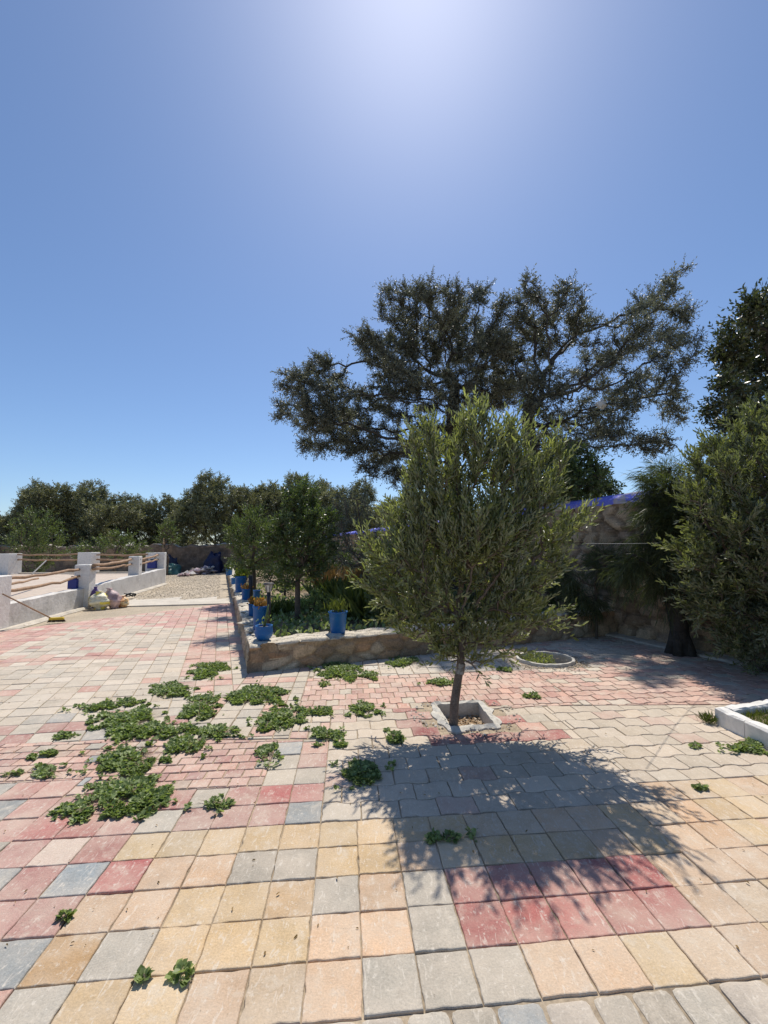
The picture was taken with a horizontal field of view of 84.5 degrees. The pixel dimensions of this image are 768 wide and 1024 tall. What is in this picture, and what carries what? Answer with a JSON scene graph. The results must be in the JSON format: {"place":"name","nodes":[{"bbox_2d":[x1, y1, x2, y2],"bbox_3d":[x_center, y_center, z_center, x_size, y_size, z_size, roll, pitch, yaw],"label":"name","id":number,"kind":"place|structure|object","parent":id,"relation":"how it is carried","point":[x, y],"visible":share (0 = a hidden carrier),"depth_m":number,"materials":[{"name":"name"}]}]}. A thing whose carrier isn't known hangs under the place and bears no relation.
{"place":"outdoors","nodes":[
{"label":"outdoors","id":0,"kind":"place"},
{"bbox_2d":[10,573,127,600],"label":"terrace floor","id":1,"kind":"structure","parent":0,"point":[101,577],"depth_m":13.61,"materials":[{"name":"concrete"}]},
{"bbox_2d":[0,553,21,574],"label":"white pillar","id":2,"kind":"structure","parent":1,"relation":"on","point":[10,564],"depth_m":18.42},
{"bbox_2d":[77,552,99,571],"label":"white pillar","id":3,"kind":"structure","parent":1,"relation":"on","point":[87,557],"depth_m":18.50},
{"bbox_2d":[128,556,141,579],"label":"white pillar","id":4,"kind":"structure","parent":1,"relation":"on","point":[135,568],"depth_m":15.43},
{"bbox_2d":[118,596,232,606],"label":"concrete path","id":5,"kind":"structure","parent":0,"point":[175,601],"depth_m":12.19,"materials":[{"name":"concrete"}]},
{"bbox_2d":[131,574,219,599],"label":"gravel","id":6,"kind":"structure","parent":0,"point":[197,586],"depth_m":17.16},
{"bbox_2d":[19,572,560,729],"bbox_3d":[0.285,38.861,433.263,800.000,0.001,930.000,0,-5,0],"label":"ground","id":7,"kind":"structure","parent":0,"point":[92,614],"depth_m":13.66,"materials":[{"name":"concrete"}]},
{"bbox_2d":[0,575,11,628],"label":"white pillar","id":8,"kind":"structure","parent":7,"relation":"on","point":[5,583],"depth_m":8.08,"materials":[{"name":"paint"}]},
{"bbox_2d":[11,575,79,591],"bbox_3d":[-7.769,1.622,9.661,0.078,0.215,3.288,0,-5,-10],"label":"wooden rail","id":9,"kind":"object","parent":8,"relation":"attached to","point":[36,586],"visible":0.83,"depth_m":9.49,"materials":[{"name":"brown wood"}]},
{"bbox_2d":[12,568,79,578],"bbox_3d":[-7.780,1.417,9.676,0.079,0.140,3.305,0,-5,-10],"label":"wooden rail","id":10,"kind":"object","parent":8,"relation":"attached to","point":[39,575],"visible":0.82,"depth_m":9.61,"materials":[{"name":"brown wood"}]},
{"bbox_2d":[2,593,64,622],"bbox_3d":[-7.080,1.931,8.492,0.312,0.717,1.222,-2,-5,19],"label":"broom","id":11,"kind":"object","parent":7,"relation":"on","point":[56,619],"visible":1,"depth_m":8.86,"materials":[{"name":"yellow wood"}]},
{"bbox_2d":[0,505,74,571],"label":"green bush","id":12,"kind":"object","parent":7,"relation":"on","point":[41,538],"visible":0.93,"depth_m":20.81,"materials":[{"name":"green plant"}]},
{"bbox_2d":[0,476,84,553],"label":"argan tree","id":13,"kind":"object","parent":7,"relation":"on","point":[36,495],"visible":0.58,"depth_m":31.98,"materials":[{"name":"green plant"}]},
{"bbox_2d":[0,569,166,631],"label":"terrace wall","id":14,"kind":"structure","parent":7,"relation":"on","point":[59,603],"depth_m":10.32,"materials":[{"name":"concrete"}]},
{"bbox_2d":[74,564,95,607],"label":"white pillar","id":15,"kind":"structure","parent":7,"relation":"on","point":[87,574],"depth_m":11.16,"materials":[{"name":"paint"}]},
{"bbox_2d":[92,558,131,566],"bbox_3d":[-8.531,1.585,13.450,0.092,0.170,4.579,1,-5,-19],"label":"wooden rail","id":16,"kind":"object","parent":15,"relation":"attached to","point":[109,563],"visible":0.97,"depth_m":12.78,"materials":[{"name":"brown wood"}]},
{"bbox_2d":[42,478,148,546],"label":"argan tree","id":17,"kind":"object","parent":7,"relation":"on","point":[97,511],"visible":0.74,"depth_m":31.93,"materials":[{"name":"green plant"}]},
{"bbox_2d":[88,591,109,609],"bbox_3d":[-7.404,2.300,11.032,0.539,0.460,0.528,3,-6,-38],"label":"plastic bag","id":18,"kind":"object","parent":7,"relation":"on","point":[98,600],"visible":0.98,"depth_m":10.90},
{"bbox_2d":[61,527,153,571],"bbox_3d":[-13.663,2.072,20.880,4.501,2.716,1.851,0,-5,0],"label":"green bush","id":19,"kind":"object","parent":7,"relation":"on","point":[114,536],"visible":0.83,"depth_m":20.75,"materials":[{"name":"green plant"}]},
{"bbox_2d":[105,588,121,607],"bbox_3d":[-7.185,2.282,11.196,0.441,0.520,0.343,1,-5,-12],"label":"plastic bag","id":20,"kind":"object","parent":7,"relation":"on","point":[114,597],"visible":0.87,"depth_m":11.13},
{"bbox_2d":[71,491,187,546],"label":"argan tree","id":21,"kind":"object","parent":7,"relation":"on","point":[151,508],"visible":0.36,"depth_m":34.78,"materials":[{"name":"green plant"}]},
{"bbox_2d":[156,552,166,582],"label":"white pillar","id":22,"kind":"structure","parent":7,"relation":"on","point":[161,561],"depth_m":18.83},
{"bbox_2d":[0,543,323,572],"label":"back wall","id":23,"kind":"structure","parent":7,"relation":"on","point":[189,556],"depth_m":28.71,"materials":[{"name":"stone"}]},
{"bbox_2d":[154,519,181,574],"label":"olive bush","id":24,"kind":"object","parent":7,"relation":"on","point":[171,532],"visible":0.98,"depth_m":25.88,"materials":[{"name":"green plant"}]},
{"bbox_2d":[166,563,180,574],"bbox_3d":[-13.240,3.542,26.371,1.287,0.724,1.184,0,-5,0],"label":"tarp bundle","id":25,"kind":"object","parent":7,"relation":"on","point":[174,569],"visible":0.64,"depth_m":26.11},
{"bbox_2d":[141,490,212,545],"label":"argan tree","id":26,"kind":"object","parent":7,"relation":"on","point":[190,532],"visible":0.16,"depth_m":36.70,"materials":[{"name":"green plant"}]},
{"bbox_2d":[178,565,223,576],"bbox_3d":[-11.337,3.610,27.026,1.129,0.904,5.892,-1,-5,8],"label":"rubble heap","id":27,"kind":"object","parent":7,"relation":"on","point":[204,570],"visible":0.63,"depth_m":25.97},
{"bbox_2d":[159,467,256,545],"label":"argan tree","id":28,"kind":"object","parent":7,"relation":"on","point":[209,498],"visible":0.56,"depth_m":30.70,"materials":[{"name":"green plant"}]},
{"bbox_2d":[203,551,222,573],"bbox_3d":[-11.283,3.287,27.724,1.306,1.436,0.963,0,-5,0],"label":"blue tarp","id":29,"kind":"object","parent":7,"relation":"on","point":[213,559],"visible":0.88,"depth_m":27.49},
{"bbox_2d":[215,479,319,543],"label":"argan tree","id":30,"kind":"object","parent":7,"relation":"on","point":[262,494],"visible":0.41,"depth_m":29.88,"materials":[{"name":"green plant"}]},
{"bbox_2d":[269,469,371,543],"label":"argan tree","id":31,"kind":"object","parent":7,"relation":"on","point":[324,495],"visible":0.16,"depth_m":29.52,"materials":[{"name":"green plant"}]},
{"bbox_2d":[330,477,394,532],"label":"argan tree","id":32,"kind":"object","parent":7,"relation":"on","point":[365,491],"visible":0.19,"depth_m":29.40,"materials":[{"name":"green plant"}]},
{"bbox_2d":[268,264,526,591],"bbox_3d":[0.371,-2.079,12.155,7.949,9.302,4.299,0,-5,0],"label":"argan tree","id":33,"kind":"object","parent":7,"relation":"on","point":[494,343],"visible":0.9,"depth_m":11.69,"materials":[{"name":"green plant"}]},
{"bbox_2d":[227,569,616,673],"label":"planter wall","id":34,"kind":"structure","parent":7,"relation":"on","point":[293,651],"depth_m":5.73,"materials":[{"name":"stone"}]},
{"bbox_2d":[234,568,249,591],"bbox_3d":[-3.904,1.862,11.554,0.434,0.650,0.479,0,-5,0],"label":"blue pot","id":35,"kind":"object","parent":34,"relation":"on","point":[241,576],"visible":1,"depth_m":11.48,"materials":[{"name":"ceramic"}]},
{"bbox_2d":[240,581,253,599],"bbox_3d":[-3.161,1.806,9.703,0.275,0.433,0.256,-4,-6,32],"label":"blue pot","id":36,"kind":"object","parent":34,"relation":"on","point":[245,592],"visible":0.85,"depth_m":9.59,"materials":[{"name":"ceramic"}]},
{"bbox_2d":[253,597,271,629],"bbox_3d":[-1.770,1.465,6.125,0.248,0.478,0.286,4,-7,-42],"label":"blue pot","id":37,"kind":"object","parent":34,"relation":"on","point":[259,608],"visible":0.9,"depth_m":6.05,"materials":[{"name":"ceramic"}]},
{"bbox_2d":[254,605,272,640],"bbox_3d":[-1.546,1.420,5.440,0.231,0.447,0.231,0,-5,0],"label":"blue pot","id":38,"kind":"object","parent":34,"relation":"on","point":[263,632],"visible":1,"depth_m":5.36,"materials":[{"name":"ceramic"}]},
{"bbox_2d":[263,582,274,623],"bbox_3d":[-1.634,1.356,5.979,0.166,0.716,0.164,0,-5,0],"label":"garden lamp","id":39,"kind":"object","parent":34,"relation":"on","point":[268,586],"visible":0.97,"depth_m":5.96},
{"bbox_2d":[323,595,351,633],"bbox_3d":[-0.642,1.409,5.868,0.344,0.530,0.368,4,-7,-43],"label":"blue pot","id":40,"kind":"object","parent":34,"relation":"on","point":[337,616],"visible":0.99,"depth_m":5.78,"materials":[{"name":"ceramic"}]},
{"bbox_2d":[246,568,556,635],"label":"planter soil","id":41,"kind":"structure","parent":34,"relation":"in","point":[306,593],"depth_m":7.78,"materials":[{"name":"soil"}]},
{"bbox_2d":[220,501,284,589],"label":"olive tree","id":42,"kind":"object","parent":41,"relation":"on","point":[245,531],"visible":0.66,"depth_m":11.94,"materials":[{"name":"green plant"}]},
{"bbox_2d":[226,551,290,580],"bbox_3d":[-4.935,2.257,16.837,3.006,1.445,1.614,0,-5,0],"label":"bed shrub","id":43,"kind":"object","parent":41,"relation":"on","point":[234,565],"visible":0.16,"depth_m":16.81,"materials":[{"name":"green plant"}]},
{"bbox_2d":[257,560,313,596],"bbox_3d":[-2.634,1.757,11.444,1.564,1.134,0.878,0,-5,-10],"label":"bed shrub","id":44,"kind":"object","parent":41,"relation":"on","point":[269,573],"visible":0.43,"depth_m":11.35,"materials":[{"name":"green plant"}]},
{"bbox_2d":[266,598,304,615],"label":"grass clump","id":45,"kind":"object","parent":41,"relation":"on","point":[284,604],"visible":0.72,"depth_m":7.90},
{"bbox_2d":[254,474,344,620],"bbox_3d":[-1.458,0.599,7.578,1.443,2.650,1.399,3,-6,-33],"label":"bay tree","id":46,"kind":"object","parent":41,"relation":"on","point":[313,523],"visible":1,"depth_m":7.41,"materials":[{"name":"green plant"}]},
{"bbox_2d":[300,586,328,617],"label":"bed shrub","id":47,"kind":"object","parent":41,"relation":"on","point":[307,603],"visible":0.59,"depth_m":8.04,"materials":[{"name":"green plant"}]},
{"bbox_2d":[306,560,342,587],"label":"dry plant","id":48,"kind":"object","parent":41,"relation":"on","point":[333,571],"visible":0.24,"depth_m":12.19,"materials":[{"name":"brown plant"}]},
{"bbox_2d":[300,573,357,603],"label":"grass clump","id":49,"kind":"object","parent":41,"relation":"on","point":[329,586],"visible":0.29,"depth_m":9.04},
{"bbox_2d":[313,579,386,619],"bbox_3d":[-0.469,1.563,7.597,1.467,0.716,1.585,0,-5,0],"label":"grass clump","id":50,"kind":"object","parent":41,"relation":"on","point":[356,598],"visible":0.53,"depth_m":7.22,"materials":[{"name":"plant"}]},
{"bbox_2d":[304,542,396,572],"bbox_3d":[-1.132,1.707,13.827,3.231,1.689,1.557,0,-5,0],"label":"bed shrub","id":51,"kind":"object","parent":41,"relation":"on","point":[346,556],"visible":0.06,"depth_m":13.77,"materials":[{"name":"green plant"}]},
{"bbox_2d":[334,566,379,586],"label":"dry plant","id":52,"kind":"object","parent":41,"relation":"on","point":[357,573],"visible":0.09,"depth_m":11.30,"materials":[{"name":"brown plant"}]},
{"bbox_2d":[324,483,404,586],"bbox_3d":[-0.465,0.857,10.746,2.659,3.248,1.775,0,-5,0],"label":"tree","id":53,"kind":"object","parent":41,"relation":"on","point":[343,533],"visible":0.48,"depth_m":10.71,"materials":[{"name":"green plant"}]},
{"bbox_2d":[363,557,453,625],"bbox_3d":[0.402,1.295,6.924,1.473,1.418,1.120,2,-5,-23],"label":"bed shrub","id":54,"kind":"object","parent":41,"relation":"on","point":[370,597],"visible":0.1,"depth_m":6.81,"materials":[{"name":"green plant"}]},
{"bbox_2d":[246,582,571,636],"bbox_3d":[-0.433,2.091,10.732,5.714,0.240,9.010,1,-5,-21],"label":"ground cover","id":55,"kind":"object","parent":41,"relation":"on","point":[302,619],"visible":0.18,"depth_m":6.92,"materials":[{"name":"green plant"}]},
{"bbox_2d":[449,567,565,611],"bbox_3d":[2.374,1.571,8.076,2.429,1.319,1.180,0,-5,0],"label":"bed shrub","id":56,"kind":"object","parent":41,"relation":"on","point":[548,592],"visible":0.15,"depth_m":7.95,"materials":[{"name":"green plant"}]},
{"bbox_2d":[326,476,767,659],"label":"boundary wall","id":57,"kind":"structure","parent":7,"relation":"on","point":[610,522],"depth_m":7.27,"materials":[{"name":"stone"}]},
{"bbox_2d":[506,438,626,507],"bbox_3d":[4.206,0.437,9.628,3.829,3.804,2.780,4,-7,-44],"label":"hedge tree","id":58,"kind":"object","parent":7,"relation":"on","point":[595,484],"visible":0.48,"depth_m":8.20,"materials":[{"name":"green plant"}]},
{"bbox_2d":[482,256,712,461],"bbox_3d":[5.862,-1.988,11.051,6.115,8.873,3.944,0,-5,0],"label":"argan tree","id":59,"kind":"object","parent":7,"relation":"on","point":[529,381],"visible":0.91,"depth_m":10.66,"materials":[{"name":"green plant"}]},
{"bbox_2d":[647,390,767,675],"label":"olive tree","id":60,"kind":"object","parent":7,"relation":"on","point":[717,564],"visible":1,"depth_m":4.88,"materials":[{"name":"green plant"}]},
{"bbox_2d":[686,278,767,471],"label":"carob tree","id":61,"kind":"object","parent":7,"relation":"on","point":[735,354],"visible":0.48,"depth_m":8.32,"materials":[{"name":"green plant"}]},
{"bbox_2d":[0,604,767,1023],"bbox_3d":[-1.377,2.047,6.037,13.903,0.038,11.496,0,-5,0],"label":"paving","id":62,"kind":"structure","parent":0,"point":[582,822],"depth_m":2.12,"materials":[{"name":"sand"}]},
{"bbox_2d":[26,748,58,760],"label":"weed patch","id":63,"kind":"object","parent":62,"relation":"on","point":[47,752],"visible":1,"depth_m":3.09,"materials":[{"name":"green plant"}]},
{"bbox_2d":[30,762,73,778],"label":"weed patch","id":64,"kind":"object","parent":62,"relation":"on","point":[42,771],"visible":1,"depth_m":2.86,"materials":[{"name":"green plant"}]},
{"bbox_2d":[54,909,76,922],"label":"weed patch","id":65,"kind":"object","parent":62,"relation":"on","point":[69,912],"visible":1,"depth_m":1.73,"materials":[{"name":"green plant"}]},
{"bbox_2d":[52,730,80,739],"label":"weed patch","id":66,"kind":"object","parent":62,"relation":"on","point":[60,734],"visible":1,"depth_m":3.41,"materials":[{"name":"green plant"}]},
{"bbox_2d":[59,696,151,711],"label":"weed patch","id":67,"kind":"object","parent":62,"relation":"on","point":[125,701],"visible":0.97,"depth_m":4.08,"materials":[{"name":"green plant"}]},
{"bbox_2d":[46,773,176,824],"bbox_3d":[-1.573,1.716,2.562,0.698,0.081,0.521,0,-5,0],"label":"weed patch","id":68,"kind":"object","parent":62,"relation":"on","point":[106,794],"visible":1,"depth_m":2.51,"materials":[{"name":"green plant"}]},
{"bbox_2d":[75,739,172,779],"bbox_3d":[-1.874,1.756,3.013,0.734,0.077,0.541,-5,-7,43],"label":"weed patch","id":69,"kind":"object","parent":62,"relation":"on","point":[126,758],"visible":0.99,"depth_m":2.98,"materials":[{"name":"green plant"}]},
{"bbox_2d":[82,704,170,743],"bbox_3d":[-2.230,1.817,3.708,0.631,0.085,1.117,4,-6,-39],"label":"weed patch","id":70,"kind":"object","parent":62,"relation":"on","point":[121,725],"visible":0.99,"depth_m":3.63,"materials":[{"name":"green plant"}]},
{"bbox_2d":[133,964,154,983],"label":"weed patch","id":71,"kind":"object","parent":62,"relation":"on","point":[142,973],"visible":1,"depth_m":1.48,"materials":[{"name":"green plant"}]},
{"bbox_2d":[128,715,199,739],"bbox_3d":[-1.747,1.803,3.553,0.666,0.067,0.436,0,-5,0],"label":"weed patch","id":72,"kind":"object","parent":62,"relation":"on","point":[168,730],"visible":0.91,"depth_m":3.49,"materials":[{"name":"green plant"}]},
{"bbox_2d":[148,679,200,702],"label":"weed patch","id":73,"kind":"object","parent":62,"relation":"on","point":[174,688],"visible":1,"depth_m":4.47,"materials":[{"name":"green plant"}]},
{"bbox_2d":[165,958,195,987],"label":"weed patch","id":74,"kind":"object","parent":62,"relation":"on","point":[181,965],"visible":1,"depth_m":1.49,"materials":[{"name":"green plant"}]},
{"bbox_2d":[162,733,212,758],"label":"weed patch","id":75,"kind":"object","parent":62,"relation":"on","point":[176,743],"visible":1,"depth_m":3.21,"materials":[{"name":"green plant"}]},
{"bbox_2d":[175,693,222,726],"bbox_3d":[-1.694,1.841,3.953,0.421,0.070,0.903,1,-5,-14],"label":"weed patch","id":76,"kind":"object","parent":62,"relation":"on","point":[205,708],"visible":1,"depth_m":3.96,"materials":[{"name":"green plant"}]},
{"bbox_2d":[182,793,236,812],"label":"weed patch","id":77,"kind":"object","parent":62,"relation":"on","point":[218,805],"visible":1,"depth_m":2.48,"materials":[{"name":"green plant"}]},
{"bbox_2d":[184,660,237,680],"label":"weed patch","id":78,"kind":"object","parent":62,"relation":"on","point":[206,669],"visible":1,"depth_m":5.22,"materials":[{"name":"green plant"}]},
{"bbox_2d":[198,723,253,741],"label":"weed patch","id":79,"kind":"object","parent":62,"relation":"on","point":[216,731],"visible":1,"depth_m":3.44,"materials":[{"name":"green plant"}]},
{"bbox_2d":[207,680,298,707],"bbox_3d":[-1.279,1.866,4.339,1.052,0.078,0.649,-4,-6,36],"label":"weed patch","id":80,"kind":"object","parent":62,"relation":"on","point":[245,693],"visible":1,"depth_m":4.27,"materials":[{"name":"green plant"}]},
{"bbox_2d":[254,741,284,767],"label":"weed patch","id":81,"kind":"object","parent":62,"relation":"on","point":[262,750],"visible":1,"depth_m":3.09,"materials":[{"name":"green plant"}]},
{"bbox_2d":[246,704,335,732],"bbox_3d":[-0.823,1.813,3.739,0.780,0.079,0.573,0,-5,0],"label":"weed patch","id":82,"kind":"object","parent":62,"relation":"on","point":[284,714],"visible":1,"depth_m":3.74,"materials":[{"name":"green plant"}]},
{"bbox_2d":[303,725,348,747],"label":"weed patch","id":83,"kind":"object","parent":62,"relation":"on","point":[321,732],"visible":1,"depth_m":3.36,"materials":[{"name":"green plant"}]},
{"bbox_2d":[307,661,363,682],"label":"weed patch","id":84,"kind":"object","parent":62,"relation":"on","point":[339,669],"visible":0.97,"depth_m":5.12,"materials":[{"name":"green plant"}]},
{"bbox_2d":[328,757,395,789],"bbox_3d":[-0.154,1.724,2.803,0.476,0.066,0.397,0,-5,0],"label":"weed patch","id":85,"kind":"object","parent":62,"relation":"on","point":[370,769],"visible":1,"depth_m":2.80,"materials":[{"name":"green plant"}]},
{"bbox_2d":[343,699,385,717],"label":"weed patch","id":86,"kind":"object","parent":62,"relation":"on","point":[366,706],"visible":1,"depth_m":3.91,"materials":[{"name":"green plant"}]},
{"bbox_2d":[358,670,377,680],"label":"weed patch","id":87,"kind":"object","parent":62,"relation":"on","point":[366,673],"visible":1,"depth_m":4.96,"materials":[{"name":"green plant"}]},
{"bbox_2d":[0,622,762,954],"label":"fallen leaves","id":88,"kind":"object","parent":62,"relation":"on","point":[254,802],"visible":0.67,"depth_m":2.27,"materials":[{"name":"brown plant"}]},
{"bbox_2d":[383,727,405,743],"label":"weed patch","id":89,"kind":"object","parent":62,"relation":"on","point":[397,736],"visible":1,"depth_m":3.33,"materials":[{"name":"green plant"}]},
{"bbox_2d":[385,655,427,668],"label":"weed patch","id":90,"kind":"object","parent":62,"relation":"on","point":[404,661],"visible":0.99,"depth_m":5.54,"materials":[{"name":"green plant"}]},
{"bbox_2d":[417,677,461,687],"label":"weed patch","id":91,"kind":"object","parent":62,"relation":"on","point":[439,681],"visible":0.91,"depth_m":4.68,"materials":[{"name":"green plant"}]},
{"bbox_2d":[423,826,477,844],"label":"weed patch","id":92,"kind":"object","parent":62,"relation":"on","point":[434,835],"visible":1,"depth_m":2.18,"materials":[{"name":"green plant"}]},
{"bbox_2d":[431,700,501,733],"bbox_3d":[0.725,1.889,3.789,0.600,0.196,0.712,0,-5,0],"label":"tree pit kerb","id":93,"kind":"object","parent":62,"relation":"on","point":[482,710],"visible":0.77,"depth_m":3.87,"materials":[{"name":"concrete"}]},
{"bbox_2d":[310,640,640,735],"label":"plaster crumbs","id":94,"kind":"object","parent":62,"relation":"on","point":[423,721],"visible":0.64,"depth_m":4.09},
{"bbox_2d":[493,649,594,672],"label":"pebbles","id":95,"kind":"object","parent":62,"relation":"on","point":[573,666],"visible":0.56,"depth_m":5.38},
{"bbox_2d":[516,651,575,667],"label":"round kerb","id":96,"kind":"structure","parent":62,"relation":"on","point":[563,662],"depth_m":5.62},
{"bbox_2d":[546,538,637,638],"bbox_3d":[3.478,1.238,6.961,1.583,1.680,1.119,0,-5,0],"label":"casuarina tree","id":97,"kind":"object","parent":62,"relation":"on","point":[572,591],"visible":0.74,"depth_m":6.92,"materials":[{"name":"green plant"}]},
{"bbox_2d":[594,448,749,656],"bbox_3d":[4.250,0.564,5.999,2.549,2.946,1.818,0,-5,0],"label":"casuarina tree","id":98,"kind":"object","parent":62,"relation":"on","point":[679,641],"visible":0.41,"depth_m":5.92,"materials":[{"name":"green plant"}]},
{"bbox_2d":[694,711,717,724],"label":"grass tuft","id":99,"kind":"object","parent":62,"relation":"on","point":[706,717],"visible":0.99,"depth_m":3.59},
{"bbox_2d":[715,699,767,750],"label":"bed kerb","id":100,"kind":"structure","parent":62,"relation":"on","point":[731,718],"depth_m":3.41,"materials":[{"name":"concrete"}]},
{"label":"bed soil","id":101,"kind":"structure","parent":100,"relation":"in","visible":0},
{"bbox_2d":[741,709,767,724],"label":"grass","id":102,"kind":"structure","parent":101,"relation":"on","point":[758,712],"depth_m":3.48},
{"bbox_2d":[715,737,767,755],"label":"weed patch","id":103,"kind":"object","parent":62,"relation":"on","point":[749,744],"visible":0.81,"depth_m":3.12,"materials":[{"name":"green plant"}]},
{"bbox_2d":[0,0,767,545],"label":"sky","id":104,"kind":"structure","parent":0,"point":[198,197],"materials":[{"name":"blue"}]},
{"bbox_2d":[447,717,482,724],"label":"pit soil","id":105,"kind":"structure","parent":0,"point":[469,721],"depth_m":3.98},
{"bbox_2d":[446,715,483,725],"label":"wood chips","id":106,"kind":"object","parent":105,"relation":"on","point":[473,720],"visible":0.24,"depth_m":3.94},
{"bbox_2d":[345,385,609,725],"bbox_3d":[0.787,0.413,3.726,2.200,3.110,1.246,1,-5,-20],"label":"young olive tree","id":107,"kind":"object","parent":105,"relation":"on","point":[469,540],"visible":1,"depth_m":3.60,"materials":[{"name":"green plant"}]},
{"bbox_2d":[605,632,763,670],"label":"wall footing path","id":108,"kind":"structure","parent":0,"point":[700,653],"depth_m":6.35,"materials":[{"name":"concrete"}]},
{"label":"ring soil","id":109,"kind":"structure","parent":0,"visible":0},
{"bbox_2d":[521,651,555,663],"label":"seedling plant","id":110,"kind":"object","parent":109,"relation":"on","point":[537,657],"visible":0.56,"depth_m":5.61,"materials":[{"name":"green plant"}]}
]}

